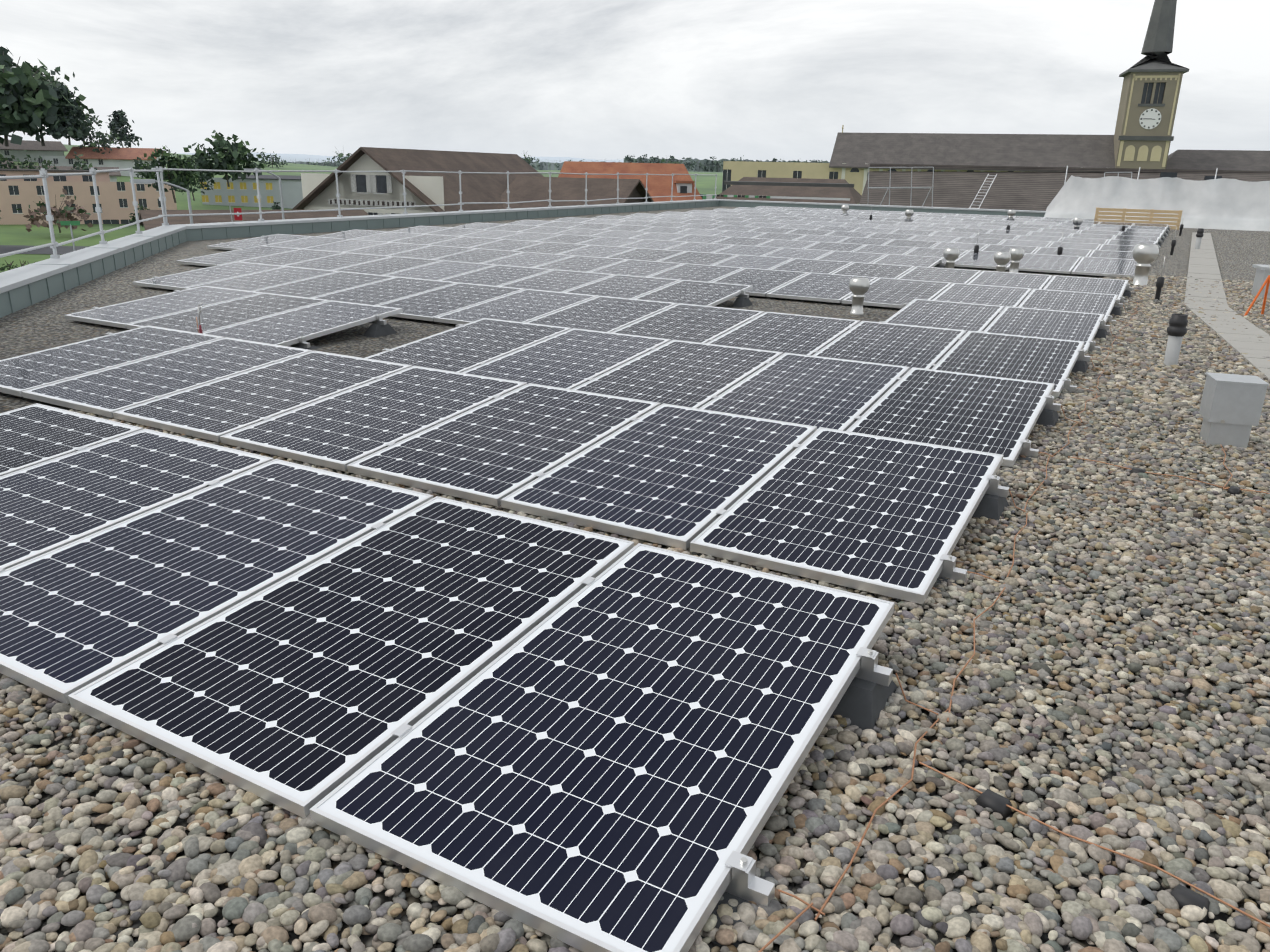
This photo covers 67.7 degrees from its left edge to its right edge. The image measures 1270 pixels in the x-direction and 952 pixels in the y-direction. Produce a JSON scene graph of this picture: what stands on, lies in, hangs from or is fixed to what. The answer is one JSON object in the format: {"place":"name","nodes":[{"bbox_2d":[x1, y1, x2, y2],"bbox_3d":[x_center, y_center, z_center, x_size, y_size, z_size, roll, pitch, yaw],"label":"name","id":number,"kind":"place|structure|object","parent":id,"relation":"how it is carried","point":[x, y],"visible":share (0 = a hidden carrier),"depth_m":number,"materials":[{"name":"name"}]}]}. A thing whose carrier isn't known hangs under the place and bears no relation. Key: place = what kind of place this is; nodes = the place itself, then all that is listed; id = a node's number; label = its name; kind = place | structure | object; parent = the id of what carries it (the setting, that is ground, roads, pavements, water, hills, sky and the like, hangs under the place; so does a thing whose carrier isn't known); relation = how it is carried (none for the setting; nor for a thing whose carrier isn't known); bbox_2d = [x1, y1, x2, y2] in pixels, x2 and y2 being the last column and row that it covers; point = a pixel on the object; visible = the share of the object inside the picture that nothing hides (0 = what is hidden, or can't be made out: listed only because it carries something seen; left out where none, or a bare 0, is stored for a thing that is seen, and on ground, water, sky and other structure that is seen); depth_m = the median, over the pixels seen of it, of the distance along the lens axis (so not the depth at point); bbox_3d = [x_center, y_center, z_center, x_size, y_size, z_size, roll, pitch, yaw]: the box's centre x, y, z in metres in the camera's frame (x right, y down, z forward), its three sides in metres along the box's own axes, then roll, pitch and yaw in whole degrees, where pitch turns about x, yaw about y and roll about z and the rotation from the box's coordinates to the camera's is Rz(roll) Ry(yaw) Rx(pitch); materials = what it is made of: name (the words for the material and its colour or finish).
{"place":"outdoors","nodes":[
{"label":"outdoors","id":0,"kind":"place"},
{"bbox_2d":[0,245,89,253],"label":"street asphalt","id":1,"kind":"structure","parent":0,"point":[44,250],"depth_m":122.50,"materials":[{"name":"grey asphalt"}]},
{"bbox_2d":[0,144,722,272],"bbox_3d":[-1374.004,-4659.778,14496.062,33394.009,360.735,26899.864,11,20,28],"label":"grass field","id":2,"kind":"structure","parent":0,"point":[40,235],"depth_m":198.13,"materials":[{"name":"green plant"}]},
{"bbox_2d":[60,168,284,250],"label":"street lamps","id":3,"kind":"object","parent":2,"relation":"on","point":[151,181],"visible":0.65,"depth_m":50.27,"materials":[{"name":"grey metal"}]},
{"bbox_2d":[0,46,829,271],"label":"trees","id":4,"kind":"object","parent":2,"relation":"on","point":[32,99],"visible":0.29,"depth_m":234.09,"materials":[{"name":"green plant"}]},
{"bbox_2d":[0,140,1269,229],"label":"houses","id":5,"kind":"structure","parent":2,"relation":"on","point":[1035,191],"depth_m":88.05,"materials":[{"name":"brown paint"}]},
{"bbox_2d":[868,167,1131,208],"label":"scaffolding","id":6,"kind":"object","parent":2,"relation":"on","point":[911,187],"visible":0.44,"depth_m":47.98,"materials":[{"name":"metal"}]},
{"bbox_2d":[0,206,1269,951],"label":"flat roof","id":7,"kind":"structure","parent":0,"point":[44,324],"depth_m":8.69,"materials":[{"name":"grey gravel"}]},
{"bbox_2d":[0,166,716,257],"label":"guard rail","id":8,"kind":"object","parent":7,"relation":"on","point":[44,175],"visible":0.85,"depth_m":19.74,"materials":[{"name":"metal"}]},
{"bbox_2d":[0,199,1045,317],"bbox_3d":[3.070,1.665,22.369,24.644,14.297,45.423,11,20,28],"label":"parapet","id":9,"kind":"structure","parent":7,"relation":"on","point":[25,286],"depth_m":20.68,"materials":[{"name":"grey metal"}]},
{"bbox_2d":[0,206,1167,951],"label":"solar array","id":10,"kind":"object","parent":7,"relation":"on","point":[614,754],"visible":0.98,"depth_m":4.19,"materials":[{"name":"glass"}]},
{"bbox_2d":[0,206,1170,947],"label":"mounting brackets","id":11,"kind":"object","parent":7,"relation":"on","point":[872,688],"visible":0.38,"depth_m":3.10,"materials":[{"name":"silver metal"}]},
{"bbox_2d":[0,718,1269,951],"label":"pebbles","id":12,"kind":"object","parent":7,"relation":"on","point":[160,902],"visible":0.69,"depth_m":2.21,"materials":[{"name":"grey gravel"}]},
{"bbox_2d":[0,407,1269,836],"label":"pebbles","id":13,"kind":"object","parent":7,"relation":"on","point":[1172,573],"visible":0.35,"depth_m":3.42,"materials":[{"name":"grey gravel"}]},
{"bbox_2d":[758,298,1269,951],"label":"copper conductor","id":14,"kind":"object","parent":13,"relation":"on","point":[1004,808],"visible":0.9,"depth_m":2.45,"materials":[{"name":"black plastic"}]},
{"bbox_2d":[196,205,1203,365],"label":"roof vents","id":15,"kind":"object","parent":7,"relation":"on","point":[1145,256],"visible":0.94,"depth_m":14.56,"materials":[{"name":"silver metal"}]},
{"bbox_2d":[1094,207,1182,229],"bbox_3d":[16.940,-8.691,31.936,2.600,0.620,0.146,11,20,28],"label":"wooden pallet","id":16,"kind":"object","parent":7,"relation":"on","point":[1175,215],"visible":0.85,"depth_m":31.85,"materials":[{"name":"brown wood"}]},
{"bbox_2d":[1044,166,1269,230],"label":"tarpaulin","id":17,"kind":"object","parent":7,"relation":"on","point":[1227,204],"visible":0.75,"depth_m":33.41,"materials":[{"name":"plastic"}]},
{"bbox_2d":[1054,275,1269,431],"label":"pebbles","id":18,"kind":"object","parent":7,"relation":"on","point":[1141,339],"visible":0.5,"depth_m":8.65,"materials":[{"name":"grey gravel"}]},
{"bbox_2d":[1184,232,1269,379],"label":"slab walkway","id":19,"kind":"structure","parent":7,"relation":"on","point":[1203,266],"depth_m":11.96,"materials":[{"name":"grey concrete"}]},
{"bbox_2d":[1199,264,1269,447],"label":"metal box and tools","id":20,"kind":"object","parent":7,"relation":"on","point":[1230,409],"visible":0.83,"depth_m":5.82,"materials":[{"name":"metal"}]},
{"bbox_2d":[0,0,1269,161],"label":"sky","id":21,"kind":"structure","parent":0,"point":[763,80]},
{"bbox_2d":[722,0,1269,194],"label":"church","id":22,"kind":"structure","parent":0,"point":[1142,137],"depth_m":131.56,"materials":[{"name":"brown tile"}]}
]}

